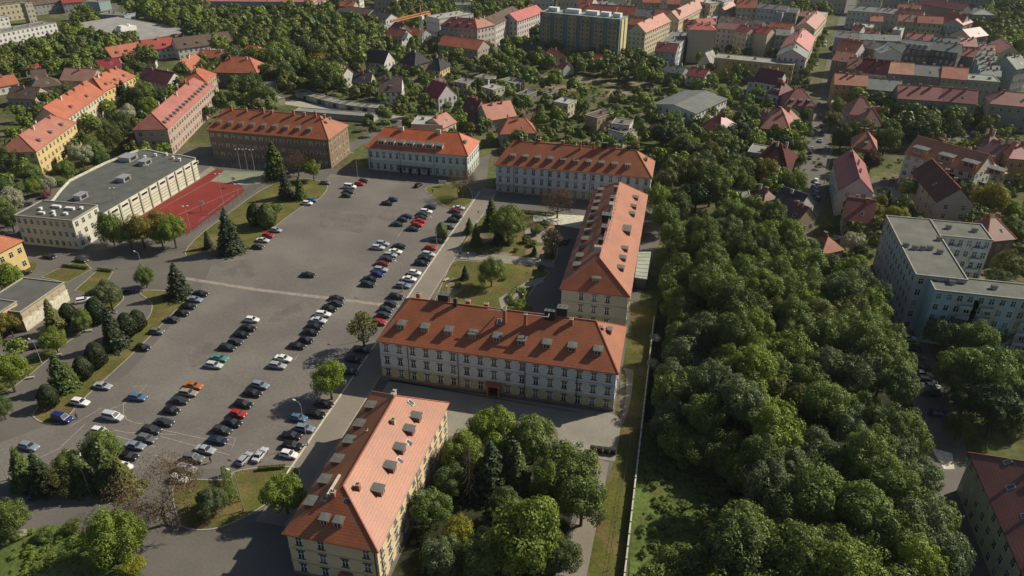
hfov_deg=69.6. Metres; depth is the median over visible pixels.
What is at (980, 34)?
tenement
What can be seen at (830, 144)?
undergrowth
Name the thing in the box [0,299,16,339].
gatehouse
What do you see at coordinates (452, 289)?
bare patch
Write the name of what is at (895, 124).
broadleaf tree
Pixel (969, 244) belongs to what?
apartment block
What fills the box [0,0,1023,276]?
distant treetops
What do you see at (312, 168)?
broadleaf tree
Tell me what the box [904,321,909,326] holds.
window
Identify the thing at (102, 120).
undergrowth
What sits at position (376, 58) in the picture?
villa
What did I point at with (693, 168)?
broadleaf tree
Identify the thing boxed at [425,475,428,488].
window
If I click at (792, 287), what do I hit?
broadleaf tree
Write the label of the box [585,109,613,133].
villa
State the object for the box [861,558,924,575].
broadleaf tree
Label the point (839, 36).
tenement
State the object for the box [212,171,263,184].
green court
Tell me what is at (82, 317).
broadleaf tree
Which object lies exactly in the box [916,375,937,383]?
parked car
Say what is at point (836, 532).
broadleaf tree
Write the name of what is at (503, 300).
path
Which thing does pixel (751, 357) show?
broadleaf tree
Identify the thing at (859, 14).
tenement
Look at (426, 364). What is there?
window
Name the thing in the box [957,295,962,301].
window
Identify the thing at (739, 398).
broadleaf tree
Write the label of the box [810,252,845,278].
broadleaf tree
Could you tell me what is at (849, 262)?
broadleaf tree
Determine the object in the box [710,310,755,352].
broadleaf tree
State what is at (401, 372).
window
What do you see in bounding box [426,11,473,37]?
tenement
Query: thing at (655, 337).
bush
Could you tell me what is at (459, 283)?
bush
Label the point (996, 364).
broadleaf tree
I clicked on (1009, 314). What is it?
window
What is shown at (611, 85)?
bare ground
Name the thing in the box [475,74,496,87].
villa
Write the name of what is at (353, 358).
parked car
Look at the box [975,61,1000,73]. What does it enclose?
tenement
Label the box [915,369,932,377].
parked car
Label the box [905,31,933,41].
tenement
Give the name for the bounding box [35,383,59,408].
evergreen shrub
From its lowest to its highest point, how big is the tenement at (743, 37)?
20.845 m
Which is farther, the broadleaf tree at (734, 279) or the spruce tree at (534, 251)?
the spruce tree at (534, 251)
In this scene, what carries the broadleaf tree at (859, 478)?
on the ground at (1008, 442)
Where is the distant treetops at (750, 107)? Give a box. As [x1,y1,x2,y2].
[0,0,1023,225]
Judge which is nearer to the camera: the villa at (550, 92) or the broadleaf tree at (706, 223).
the broadleaf tree at (706, 223)
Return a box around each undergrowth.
[0,68,136,172]
[1,528,125,575]
[334,62,485,130]
[410,430,566,572]
[530,83,666,147]
[638,424,735,571]
[677,428,752,527]
[751,98,1023,244]
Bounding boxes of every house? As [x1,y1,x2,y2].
[0,74,19,94]
[0,235,30,269]
[6,85,50,107]
[25,63,42,76]
[28,73,62,94]
[30,66,48,79]
[49,62,65,73]
[59,66,102,89]
[97,58,120,71]
[132,50,157,69]
[139,67,179,90]
[171,53,203,77]
[198,48,226,63]
[245,43,267,61]
[333,64,352,88]
[351,69,375,86]
[379,74,404,102]
[385,27,412,48]
[391,19,411,31]
[410,26,431,46]
[434,74,446,82]
[461,95,484,124]
[477,99,516,131]
[520,109,538,125]
[542,47,567,69]
[557,59,574,75]
[588,51,602,69]
[660,61,688,84]
[685,64,711,88]
[697,49,715,67]
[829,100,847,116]
[829,149,873,215]
[905,158,974,221]
[971,212,1016,266]
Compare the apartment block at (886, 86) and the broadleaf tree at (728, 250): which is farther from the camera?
the apartment block at (886, 86)
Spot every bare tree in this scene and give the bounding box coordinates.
[98,449,205,536]
[280,152,311,175]
[447,169,476,197]
[539,188,576,217]
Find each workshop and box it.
[60,0,82,12]
[249,93,285,108]
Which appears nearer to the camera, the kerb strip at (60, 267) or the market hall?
the kerb strip at (60, 267)
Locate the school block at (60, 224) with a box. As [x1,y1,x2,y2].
[13,200,99,249]
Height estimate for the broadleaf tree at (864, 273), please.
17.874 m
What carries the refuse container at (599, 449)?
on the plaza at (595, 431)
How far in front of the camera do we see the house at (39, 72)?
418.80 m
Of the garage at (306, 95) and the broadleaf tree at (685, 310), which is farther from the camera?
the garage at (306, 95)
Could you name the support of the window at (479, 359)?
in the barracks building at (560, 357)
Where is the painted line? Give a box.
[160,436,235,454]
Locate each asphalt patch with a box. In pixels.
[182,341,228,367]
[211,259,255,279]
[267,299,318,322]
[320,211,372,234]
[376,206,419,225]
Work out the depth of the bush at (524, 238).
247.88 m
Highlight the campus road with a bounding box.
[256,188,495,525]
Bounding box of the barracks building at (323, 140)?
[206,105,350,167]
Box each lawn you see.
[0,295,122,393]
[24,262,36,275]
[34,290,184,423]
[42,261,90,282]
[75,271,111,292]
[173,467,298,528]
[186,179,326,255]
[426,183,471,207]
[436,260,548,310]
[461,212,557,259]
[587,306,653,575]
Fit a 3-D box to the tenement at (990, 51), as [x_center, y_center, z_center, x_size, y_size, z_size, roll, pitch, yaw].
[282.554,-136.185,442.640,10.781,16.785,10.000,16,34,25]
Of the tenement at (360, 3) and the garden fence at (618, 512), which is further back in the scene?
the tenement at (360, 3)
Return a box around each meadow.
[0,525,144,575]
[630,422,731,575]
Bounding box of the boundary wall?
[623,316,654,575]
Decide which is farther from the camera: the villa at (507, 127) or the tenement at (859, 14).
the tenement at (859, 14)
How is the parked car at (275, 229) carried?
on the parking lot
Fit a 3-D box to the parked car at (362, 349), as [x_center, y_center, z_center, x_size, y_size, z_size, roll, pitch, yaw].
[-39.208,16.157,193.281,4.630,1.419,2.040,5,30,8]
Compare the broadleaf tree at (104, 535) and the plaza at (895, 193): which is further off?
the plaza at (895, 193)
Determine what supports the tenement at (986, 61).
on the ground at (1008, 442)
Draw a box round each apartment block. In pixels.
[0,15,10,28]
[0,21,57,52]
[2,114,81,175]
[31,80,106,131]
[88,66,135,100]
[132,77,216,153]
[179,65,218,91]
[540,6,627,57]
[712,53,795,84]
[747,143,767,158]
[827,71,867,108]
[866,75,902,106]
[873,215,968,329]
[887,83,941,123]
[897,135,1007,197]
[913,278,1023,351]
[931,219,993,278]
[938,86,978,128]
[957,452,1023,575]
[978,88,1023,132]
[987,155,1008,187]
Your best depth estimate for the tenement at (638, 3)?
620.17 m
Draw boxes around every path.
[142,166,214,214]
[460,251,554,266]
[499,277,543,307]
[525,226,546,242]
[558,458,608,575]
[619,367,633,425]
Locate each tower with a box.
[20,1,37,23]
[892,27,904,38]
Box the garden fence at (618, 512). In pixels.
[608,439,630,575]
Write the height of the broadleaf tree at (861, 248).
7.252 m
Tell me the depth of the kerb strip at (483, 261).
229.17 m
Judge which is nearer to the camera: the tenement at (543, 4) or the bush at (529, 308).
the bush at (529, 308)
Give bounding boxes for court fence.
[186,177,264,235]
[217,157,265,181]
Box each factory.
[0,0,24,20]
[27,0,63,15]
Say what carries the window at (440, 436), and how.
in the barracks building at (351, 517)
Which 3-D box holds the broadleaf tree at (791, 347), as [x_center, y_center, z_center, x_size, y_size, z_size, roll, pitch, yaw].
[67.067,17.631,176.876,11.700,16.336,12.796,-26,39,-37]
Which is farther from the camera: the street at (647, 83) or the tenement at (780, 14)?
the tenement at (780, 14)
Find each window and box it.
[294,537,302,546]
[296,549,305,559]
[298,562,308,572]
[315,541,325,550]
[317,553,327,564]
[320,566,329,575]
[340,558,349,568]
[361,550,370,559]
[362,562,372,573]
[381,554,385,569]
[382,343,388,351]
[383,356,390,363]
[385,368,391,375]
[388,539,392,554]
[389,552,393,567]
[394,525,398,540]
[395,345,402,353]
[396,538,400,552]
[397,358,403,365]
[398,370,404,377]
[401,512,405,526]
[402,525,406,538]
[409,347,415,355]
[410,359,416,367]
[411,372,417,379]
[418,474,421,487]
[422,349,428,357]
[423,361,429,369]
[424,373,430,381]
[424,463,427,476]
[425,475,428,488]
[429,452,432,464]
[430,464,433,477]
[435,351,441,358]
[435,453,438,465]
[436,363,442,371]
[437,375,443,383]
[439,431,442,443]
[449,352,455,360]
[450,365,456,373]
[450,377,456,385]
[463,354,469,362]
[463,367,469,375]
[464,379,470,387]
[476,356,483,364]
[477,369,483,377]
[477,381,483,389]
[490,358,497,366]
[490,371,496,379]
[504,360,510,368]
[504,373,510,381]
[504,385,510,393]
[518,362,525,370]
[518,375,524,383]
[518,387,524,395]
[532,377,539,385]
[532,389,538,397]
[533,364,539,372]
[546,379,553,387]
[546,391,552,399]
[547,366,553,374]
[560,393,566,401]
[561,368,568,376]
[561,381,567,389]
[574,395,581,403]
[575,383,581,391]
[576,370,582,378]
[577,304,582,311]
[578,292,583,300]
[588,397,595,405]
[589,385,596,393]
[590,306,596,312]
[590,372,597,380]
[591,294,597,301]
[603,399,609,407]
[604,307,609,314]
[604,387,610,395]
[605,296,610,303]
[605,374,612,382]
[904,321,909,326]
[907,310,913,316]
[910,300,916,305]
[914,289,920,294]
[917,278,924,283]
[932,304,938,309]
[935,293,941,298]
[942,305,948,310]
[946,294,952,299]
[952,306,958,311]
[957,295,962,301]
[967,296,973,302]
[969,510,973,519]
[974,498,978,508]
[974,523,978,533]
[978,298,984,303]
[980,511,984,521]
[980,537,984,546]
[985,524,990,535]
[986,551,990,561]
[988,299,995,304]
[991,321,997,326]
[991,513,995,523]
[991,538,996,549]
[992,566,996,575]
[995,311,1001,316]
[997,528,1001,537]
[998,553,1002,564]
[999,300,1005,305]
[1001,322,1007,327]
[1003,541,1008,552]
[1006,312,1012,317]
[1010,301,1016,306]
[1010,557,1015,567]
[1016,313,1022,318]
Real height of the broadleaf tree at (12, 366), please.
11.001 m
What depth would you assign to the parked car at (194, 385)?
179.47 m
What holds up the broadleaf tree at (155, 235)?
on the ground at (1008, 442)
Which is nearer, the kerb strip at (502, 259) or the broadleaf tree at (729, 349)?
the broadleaf tree at (729, 349)
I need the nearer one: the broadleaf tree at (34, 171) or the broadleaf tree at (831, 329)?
the broadleaf tree at (831, 329)
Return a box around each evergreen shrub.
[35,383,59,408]
[58,303,78,323]
[71,356,94,379]
[83,297,108,323]
[83,341,108,367]
[116,312,138,336]
[130,309,147,329]
[246,203,261,225]
[256,203,276,228]
[435,222,447,237]
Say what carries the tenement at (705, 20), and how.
on the ground at (1008, 442)
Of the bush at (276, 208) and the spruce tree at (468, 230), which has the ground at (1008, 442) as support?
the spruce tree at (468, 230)
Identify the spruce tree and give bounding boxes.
[7,446,29,496]
[24,451,65,501]
[42,298,68,334]
[45,352,82,398]
[65,362,83,388]
[66,453,98,501]
[89,439,119,501]
[101,306,133,355]
[104,454,149,504]
[117,78,126,101]
[124,84,140,109]
[162,262,193,304]
[202,231,216,250]
[215,207,249,259]
[260,140,290,182]
[276,169,294,201]
[293,176,307,201]
[459,265,469,280]
[462,216,473,235]
[468,223,484,248]
[468,440,510,507]
[479,197,496,232]
[490,226,505,246]
[505,440,535,498]
[530,245,537,255]
[886,189,892,207]
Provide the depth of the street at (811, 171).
335.67 m
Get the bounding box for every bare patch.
[445,277,463,296]
[467,227,492,244]
[492,246,514,255]
[525,246,551,258]
[539,224,555,239]
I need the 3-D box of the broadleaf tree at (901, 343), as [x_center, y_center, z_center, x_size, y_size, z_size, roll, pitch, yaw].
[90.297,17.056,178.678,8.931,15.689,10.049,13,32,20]
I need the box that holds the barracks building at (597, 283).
[559,181,647,325]
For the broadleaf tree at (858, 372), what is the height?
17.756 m
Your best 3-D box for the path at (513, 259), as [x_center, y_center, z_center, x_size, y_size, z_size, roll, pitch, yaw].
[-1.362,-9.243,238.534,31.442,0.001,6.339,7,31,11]
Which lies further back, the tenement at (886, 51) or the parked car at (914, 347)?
the tenement at (886, 51)
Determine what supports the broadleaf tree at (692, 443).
on the ground at (1008, 442)
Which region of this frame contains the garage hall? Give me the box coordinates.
[0,277,69,331]
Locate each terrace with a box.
[104,42,139,66]
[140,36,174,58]
[171,31,233,59]
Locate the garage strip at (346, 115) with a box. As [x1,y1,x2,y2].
[294,107,377,121]
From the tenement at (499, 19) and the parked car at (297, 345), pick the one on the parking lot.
the parked car at (297, 345)
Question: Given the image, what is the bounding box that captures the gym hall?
[51,149,201,233]
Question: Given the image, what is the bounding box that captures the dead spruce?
[457,446,481,503]
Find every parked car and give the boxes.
[17,440,39,451]
[19,270,31,275]
[20,202,33,207]
[27,342,39,350]
[42,252,56,259]
[50,411,72,423]
[67,325,86,332]
[70,396,90,406]
[74,255,88,262]
[74,296,89,303]
[84,290,95,296]
[89,425,107,432]
[92,381,112,390]
[101,409,123,422]
[118,451,138,461]
[120,288,136,294]
[122,461,133,468]
[124,440,146,450]
[127,392,147,401]
[134,343,150,351]
[136,432,157,443]
[140,423,161,434]
[148,327,164,334]
[153,417,174,426]
[162,405,180,414]
[163,316,179,323]
[169,396,189,404]
[169,472,187,482]
[174,309,189,316]
[176,462,197,473]
[177,388,197,397]
[180,302,196,309]
[182,451,204,463]
[183,381,202,389]
[186,296,202,302]
[192,290,208,296]
[194,444,216,455]
[204,360,223,369]
[206,435,227,445]
[210,354,228,362]
[211,424,232,435]
[218,342,236,351]
[221,417,242,427]
[227,337,243,345]
[228,408,246,418]
[232,330,249,338]
[233,398,253,408]
[236,451,252,465]
[239,324,256,331]
[242,388,262,397]
[244,315,259,322]
[250,379,269,389]
[251,243,264,249]
[251,447,268,462]
[256,237,269,242]
[261,232,273,237]
[268,360,286,369]
[270,227,281,232]
[274,354,292,362]
[278,448,298,459]
[280,430,301,440]
[281,439,302,450]
[288,342,305,349]
[289,412,307,422]
[294,422,315,433]
[298,335,313,343]
[300,271,315,277]
[301,328,318,335]
[302,200,312,205]
[305,408,325,418]
[306,197,317,202]
[306,322,322,329]
[310,316,326,323]
[314,310,331,317]
[314,399,333,408]
[320,180,330,184]
[321,304,337,311]
[327,299,343,306]
[328,295,344,300]
[340,367,358,375]
[341,192,351,197]
[342,189,354,193]
[343,183,356,188]
[344,354,362,363]
[353,346,371,353]
[354,181,364,185]
[358,178,368,182]
[360,280,375,287]
[362,275,377,281]
[370,270,383,277]
[371,244,384,250]
[372,318,386,325]
[373,266,387,272]
[374,260,389,266]
[375,240,389,246]
[376,311,390,318]
[378,305,392,312]
[379,255,393,261]
[381,200,393,205]
[382,251,396,257]
[383,300,397,306]
[388,196,398,201]
[388,248,402,254]
[388,292,403,299]
[390,221,403,226]
[392,243,406,248]
[395,281,410,288]
[397,217,408,221]
[400,214,412,218]
[402,275,416,281]
[406,226,419,231]
[408,269,421,275]
[411,221,422,226]
[413,218,425,223]
[414,183,422,187]
[414,215,427,219]
[414,259,428,265]
[416,211,428,215]
[417,255,431,261]
[419,208,432,213]
[421,250,435,256]
[424,204,436,208]
[424,244,436,250]
[431,237,445,243]
[445,223,454,229]
[447,217,459,222]
[449,208,461,213]
[451,213,462,218]
[452,205,464,210]
[563,238,569,244]
[831,235,840,239]
[903,334,917,340]
[905,338,919,345]
[907,343,922,351]
[909,352,926,360]
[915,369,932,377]
[916,363,931,371]
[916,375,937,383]
[920,382,941,390]
[921,387,943,397]
[928,408,949,418]
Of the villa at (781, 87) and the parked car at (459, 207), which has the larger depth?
the villa at (781, 87)
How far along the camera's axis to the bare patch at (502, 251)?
243.43 m
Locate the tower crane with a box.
[390,6,430,47]
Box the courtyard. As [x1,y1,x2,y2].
[0,124,660,575]
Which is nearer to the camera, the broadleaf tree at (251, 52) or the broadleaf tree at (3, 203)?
the broadleaf tree at (3, 203)
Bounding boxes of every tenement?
[200,0,316,10]
[314,0,325,5]
[336,6,373,19]
[339,0,358,6]
[353,0,363,7]
[370,10,398,24]
[374,0,399,10]
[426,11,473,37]
[440,16,476,38]
[455,2,470,12]
[472,15,495,47]
[485,6,517,46]
[506,5,542,37]
[533,0,555,9]
[557,0,578,9]
[577,0,598,8]
[579,3,596,11]
[596,2,617,13]
[598,1,617,4]
[607,0,627,4]
[616,4,637,30]
[626,16,647,44]
[627,13,670,53]
[631,0,641,7]
[634,7,654,18]
[642,0,660,8]
[654,7,680,15]
[654,41,679,64]
[660,0,666,8]
[661,31,686,64]
[666,0,703,33]
[667,0,680,8]
[680,0,693,6]
[682,18,696,31]
[684,21,716,62]
[690,16,716,27]
[700,0,723,26]
[707,15,716,21]
[709,0,733,6]
[714,20,739,53]
[717,0,734,24]
[717,15,734,21]
[732,15,750,24]
[732,22,755,55]
[734,0,757,18]
[746,17,767,26]
[750,24,775,57]
[756,2,789,24]
[768,20,794,33]
[769,25,778,47]
[774,27,790,51]
[775,10,784,21]
[776,42,808,81]
[780,28,815,62]
[785,5,800,25]
[794,10,825,46]
[797,8,814,23]
[800,0,821,3]
[808,11,827,25]
[824,0,846,13]
[826,48,856,86]
[831,30,861,55]
[836,37,865,57]
[844,4,876,28]
[846,54,862,73]
[851,22,865,32]
[853,23,873,29]
[856,0,881,8]
[859,31,901,43]
[859,56,890,78]
[863,39,884,57]
[864,28,880,33]
[867,13,882,30]
[873,43,902,61]
[875,6,897,30]
[882,0,907,8]
[886,60,913,84]
[887,41,907,61]
[892,6,925,28]
[895,12,917,37]
[897,2,921,8]
[901,38,933,64]
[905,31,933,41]
[908,0,921,3]
[910,62,941,85]
[915,14,943,37]
[918,0,972,15]
[926,39,963,66]
[933,35,960,43]
[938,64,968,88]
[940,10,969,34]
[941,16,972,36]
[950,25,988,48]
[957,35,977,48]
[958,46,978,73]
[961,0,987,7]
[965,73,999,105]
[969,6,995,27]
[971,52,996,73]
[973,56,997,73]
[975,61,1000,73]
[977,47,995,54]
[978,41,995,50]
[978,66,1001,79]
[988,37,1018,59]
[993,54,1023,91]
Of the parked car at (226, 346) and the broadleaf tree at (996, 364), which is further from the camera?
the parked car at (226, 346)
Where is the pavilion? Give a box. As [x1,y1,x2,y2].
[655,90,727,124]
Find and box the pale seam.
[186,277,399,306]
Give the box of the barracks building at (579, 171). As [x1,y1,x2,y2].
[494,137,654,205]
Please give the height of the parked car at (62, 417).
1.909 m
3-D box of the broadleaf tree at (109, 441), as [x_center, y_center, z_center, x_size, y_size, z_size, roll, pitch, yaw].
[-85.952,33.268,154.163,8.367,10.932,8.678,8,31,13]
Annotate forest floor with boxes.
[392,433,588,575]
[628,222,928,575]
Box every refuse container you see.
[590,445,596,451]
[597,445,603,452]
[603,446,609,453]
[610,447,616,454]
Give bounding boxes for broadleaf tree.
[0,146,21,172]
[0,179,21,193]
[0,186,24,206]
[0,197,17,215]
[0,206,16,232]
[0,261,23,290]
[0,312,21,336]
[0,351,31,391]
[0,395,12,419]
[0,497,32,539]
[16,163,44,185]
[24,178,42,196]
[37,325,67,354]
[39,175,56,192]
[40,463,72,497]
[49,447,81,473]
[52,160,78,179]
[67,145,93,168]
[69,307,91,331]
[76,427,124,466]
[78,505,148,569]
[81,136,104,159]
[89,152,110,165]
[91,278,122,309]
[93,212,123,245]
[95,120,123,151]
[106,110,132,139]
[114,220,143,249]
[117,103,135,126]
[120,213,155,247]
[125,81,153,110]
[133,264,153,287]
[137,96,157,112]
[143,210,167,242]
[148,226,167,248]
[151,87,168,103]
[156,211,186,247]
[194,490,203,501]
[196,485,228,518]
[220,44,243,62]
[234,71,261,93]
[240,45,265,61]
[250,82,277,110]
[257,472,307,513]
[260,44,281,62]
[263,39,289,50]
[272,60,295,90]
[276,45,304,61]
[291,36,312,55]
[301,155,310,162]
[303,49,332,61]
[303,159,320,180]
[305,40,327,56]
[305,59,322,79]
[307,60,337,95]
[309,358,346,399]
[316,61,344,89]
[325,52,346,66]
[346,39,370,63]
[346,310,377,345]
[407,486,452,531]
[419,533,461,575]
[433,460,471,497]
[440,428,483,471]
[440,512,473,553]
[454,547,483,575]
[458,526,511,575]
[465,409,495,443]
[471,404,516,453]
[477,256,505,286]
[487,494,561,575]
[489,203,526,241]
[489,485,520,517]
[512,413,558,463]
[528,459,568,496]
[535,438,601,493]
[541,228,564,256]
[543,530,583,573]
[557,474,608,527]
[633,563,683,575]
[646,181,669,210]
[648,397,700,443]
[649,123,679,147]
[650,199,679,226]
[651,177,660,189]
[651,370,688,407]
[653,357,690,390]
[655,167,678,190]
[655,541,716,575]
[657,219,686,246]
[657,271,687,295]
[657,419,707,469]
[659,252,696,277]
[659,283,697,316]
[661,321,692,357]
[661,335,711,369]
[662,110,683,126]
[663,190,691,216]
[665,231,696,258]
[667,296,703,326]
[668,259,695,290]
[668,319,710,357]
[670,240,698,264]
[671,366,715,413]
[673,136,696,163]
[675,154,710,185]
[676,133,699,145]
[681,214,699,233]
[681,311,720,351]
[681,392,729,449]
[684,180,711,212]
[684,279,708,309]
[685,253,704,270]
[687,359,732,404]
[688,262,728,311]
[689,227,722,255]
[691,149,716,166]
[692,213,722,237]
[694,161,732,206]
[695,136,725,165]
[695,243,731,272]
[696,425,745,474]
[696,567,727,575]
[703,355,744,379]
[704,509,776,575]
[706,239,734,262]
[707,278,755,314]
[708,306,721,351]
[709,206,726,223]
[709,340,742,371]
[710,164,733,185]
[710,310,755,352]
[712,123,737,140]
[713,133,740,151]
[715,301,751,344]
[716,213,743,238]
[716,373,766,436]
[718,198,748,224]
[718,264,739,277]
[718,273,748,300]
[718,449,750,487]
[719,499,777,552]
[721,153,745,165]
[721,159,745,186]
[722,234,737,257]
[724,371,774,430]
[726,230,757,260]
[728,120,752,142]
[728,252,755,271]
[729,561,782,575]
[730,157,756,177]
[730,219,771,261]
[732,342,779,384]
[734,172,755,192]
[735,261,774,282]
[736,330,777,369]
[737,433,784,501]
[738,206,764,226]
[738,453,794,511]
[740,152,754,159]
[740,246,771,264]
[741,194,764,210]
[743,305,775,339]
[744,269,785,300]
[745,288,768,307]
[746,304,778,328]
[749,157,778,181]
[749,231,780,257]
[749,403,805,453]
[750,397,805,447]
[752,219,784,249]
[754,331,782,355]
[757,490,821,563]
[760,198,787,225]
[761,295,782,320]
[763,254,799,290]
[764,275,808,301]
[765,372,810,424]
[766,519,836,575]
[768,351,792,396]
[769,244,791,260]
[770,329,817,365]
[771,255,799,271]
[772,217,806,242]
[772,445,812,484]
[774,319,787,334]
[774,456,850,527]
[775,293,814,329]
[778,171,787,183]
[779,170,807,191]
[779,312,824,350]
[780,230,819,253]
[780,356,824,386]
[783,382,826,422]
[787,246,830,278]
[791,423,830,465]
[792,140,808,152]
[793,266,826,291]
[794,287,833,323]
[795,151,807,168]
[796,463,851,525]
[797,296,837,354]
[798,67,810,79]
[798,282,826,298]
[799,106,812,121]
[802,380,851,428]
[803,121,813,137]
[803,373,841,427]
[804,440,849,483]
[806,63,813,70]
[807,56,816,64]
[809,538,891,575]
[810,52,818,59]
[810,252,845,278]
[810,344,849,382]
[812,313,851,349]
[812,521,861,573]
[815,39,823,47]
[817,33,825,40]
[818,275,833,304]
[822,26,827,34]
[822,111,842,131]
[825,268,867,290]
[825,271,864,301]
[829,123,853,149]
[829,254,870,276]
[830,294,872,315]
[830,400,872,450]
[831,96,845,112]
[832,320,889,383]
[832,479,895,534]
[836,308,858,352]
[837,380,863,426]
[840,231,865,251]
[840,350,886,395]
[840,428,899,482]
[841,519,894,569]
[844,264,875,285]
[844,309,882,344]
[844,477,888,519]
[847,390,882,412]
[847,423,899,456]
[849,118,877,137]
[853,241,869,257]
[856,286,893,321]
[859,275,893,302]
[859,334,918,403]
[859,400,909,437]
[860,317,908,352]
[860,452,921,501]
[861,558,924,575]
[863,147,883,172]
[872,193,888,206]
[874,203,884,216]
[875,508,936,560]
[876,127,902,154]
[878,364,923,409]
[880,118,903,147]
[882,205,910,218]
[883,331,908,354]
[884,432,919,483]
[889,486,963,542]
[891,533,949,575]
[892,489,955,541]
[894,407,935,457]
[894,455,944,496]
[904,120,931,140]
[916,113,942,129]
[921,317,963,352]
[922,527,977,575]
[932,346,983,391]
[941,410,976,440]
[944,375,985,414]
[949,319,1000,354]
[957,178,977,199]
[962,345,1023,393]
[964,382,1023,436]
[970,181,1011,214]
[985,269,1013,281]
[989,248,1023,279]
[997,328,1012,343]
[999,348,1023,379]
[1001,201,1023,221]
[1005,382,1023,432]
[1006,220,1023,249]
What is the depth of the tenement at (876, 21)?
550.39 m
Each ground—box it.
[0,0,1023,575]
[536,76,665,102]
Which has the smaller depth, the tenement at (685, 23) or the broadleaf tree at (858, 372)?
the broadleaf tree at (858, 372)
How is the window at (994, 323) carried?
in the apartment block at (994, 304)
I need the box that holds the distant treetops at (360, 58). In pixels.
[0,0,1023,354]
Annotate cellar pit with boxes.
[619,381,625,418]
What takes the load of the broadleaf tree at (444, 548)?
on the ground at (1008, 442)
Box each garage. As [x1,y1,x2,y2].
[294,89,309,98]
[302,91,317,100]
[309,93,324,102]
[316,95,331,104]
[324,97,337,106]
[331,99,344,108]
[338,100,352,109]
[346,102,359,110]
[353,103,365,110]
[360,103,372,111]
[368,104,378,112]
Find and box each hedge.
[61,264,88,269]
[97,267,113,271]
[220,465,239,504]
[257,464,285,470]
[498,208,554,215]
[508,287,527,303]
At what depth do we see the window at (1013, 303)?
187.70 m
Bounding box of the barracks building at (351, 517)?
[281,389,449,575]
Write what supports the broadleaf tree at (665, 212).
on the ground at (1008, 442)
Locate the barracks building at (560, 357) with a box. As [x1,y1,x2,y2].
[376,291,626,410]
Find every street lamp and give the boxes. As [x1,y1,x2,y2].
[226,468,243,510]
[292,399,307,445]
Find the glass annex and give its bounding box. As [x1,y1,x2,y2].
[634,252,650,289]
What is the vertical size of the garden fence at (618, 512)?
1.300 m
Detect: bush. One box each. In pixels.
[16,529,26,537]
[32,525,55,542]
[40,190,51,197]
[62,517,81,532]
[115,554,146,575]
[118,139,128,148]
[125,137,136,143]
[270,203,283,212]
[454,281,461,286]
[507,239,514,244]
[513,299,525,310]
[522,236,531,242]
[523,305,532,311]
[530,226,542,234]
[530,239,536,245]
[537,264,545,269]
[538,219,550,226]
[545,251,553,258]
[647,358,659,369]
[648,333,660,341]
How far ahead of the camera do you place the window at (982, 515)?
139.25 m
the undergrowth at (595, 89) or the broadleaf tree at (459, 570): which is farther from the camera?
the undergrowth at (595, 89)
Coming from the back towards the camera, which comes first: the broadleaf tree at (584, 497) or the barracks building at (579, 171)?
the barracks building at (579, 171)
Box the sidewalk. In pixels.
[380,374,620,460]
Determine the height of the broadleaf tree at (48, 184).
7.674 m
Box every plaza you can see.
[60,3,120,21]
[447,409,619,457]
[533,213,583,227]
[872,186,902,208]
[932,449,954,468]
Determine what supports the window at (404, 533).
in the barracks building at (351, 517)
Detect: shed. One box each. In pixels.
[85,0,111,10]
[99,11,138,19]
[248,80,276,95]
[424,36,440,46]
[728,186,749,204]
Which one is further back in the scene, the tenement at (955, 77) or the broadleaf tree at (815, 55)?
the broadleaf tree at (815, 55)
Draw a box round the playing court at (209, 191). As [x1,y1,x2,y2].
[144,169,243,233]
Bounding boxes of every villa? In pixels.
[213,55,269,86]
[365,49,394,74]
[399,47,430,76]
[411,115,444,130]
[424,79,456,111]
[426,53,450,78]
[426,109,456,130]
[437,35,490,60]
[453,78,475,95]
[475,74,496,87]
[481,83,504,102]
[496,114,536,145]
[499,77,524,94]
[508,79,522,92]
[516,89,536,103]
[522,41,545,60]
[543,89,559,101]
[553,97,576,117]
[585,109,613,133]
[608,127,634,147]
[611,117,633,129]
[697,111,735,141]
[746,66,760,93]
[749,183,775,206]
[753,66,788,98]
[753,138,798,176]
[757,108,771,129]
[760,106,793,140]
[767,78,792,108]
[774,186,815,210]
[779,86,816,121]
[783,200,816,232]
[785,103,800,121]
[813,230,846,259]
[839,94,870,129]
[840,194,876,239]
[849,127,877,168]
[855,106,882,129]
[972,128,998,150]
[979,138,1009,165]
[999,138,1023,179]
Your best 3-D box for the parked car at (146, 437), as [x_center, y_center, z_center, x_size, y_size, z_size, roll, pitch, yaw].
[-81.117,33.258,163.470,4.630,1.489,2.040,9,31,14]
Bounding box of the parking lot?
[0,174,478,497]
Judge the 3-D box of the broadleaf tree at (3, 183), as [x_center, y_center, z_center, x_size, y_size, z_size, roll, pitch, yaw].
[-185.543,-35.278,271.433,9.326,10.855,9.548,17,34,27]
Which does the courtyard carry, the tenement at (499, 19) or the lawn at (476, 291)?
the lawn at (476, 291)
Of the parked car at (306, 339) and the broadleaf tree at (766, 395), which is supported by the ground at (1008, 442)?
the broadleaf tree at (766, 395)
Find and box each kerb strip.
[1,295,123,393]
[32,290,185,424]
[42,261,91,282]
[74,270,112,292]
[172,466,299,529]
[185,178,327,255]
[284,192,496,526]
[286,191,479,473]
[425,183,472,208]
[435,260,548,310]
[460,210,558,262]
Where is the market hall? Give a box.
[81,17,184,42]
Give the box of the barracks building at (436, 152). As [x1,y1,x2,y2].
[365,126,479,178]
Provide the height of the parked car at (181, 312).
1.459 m
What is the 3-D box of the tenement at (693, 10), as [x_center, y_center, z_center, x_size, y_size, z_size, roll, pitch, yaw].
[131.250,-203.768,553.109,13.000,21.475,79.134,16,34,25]
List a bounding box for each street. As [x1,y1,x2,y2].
[0,132,116,159]
[285,99,415,120]
[341,109,411,127]
[362,100,416,108]
[641,76,731,118]
[795,0,855,238]
[813,114,960,141]
[870,179,901,186]
[886,306,989,575]
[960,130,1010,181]

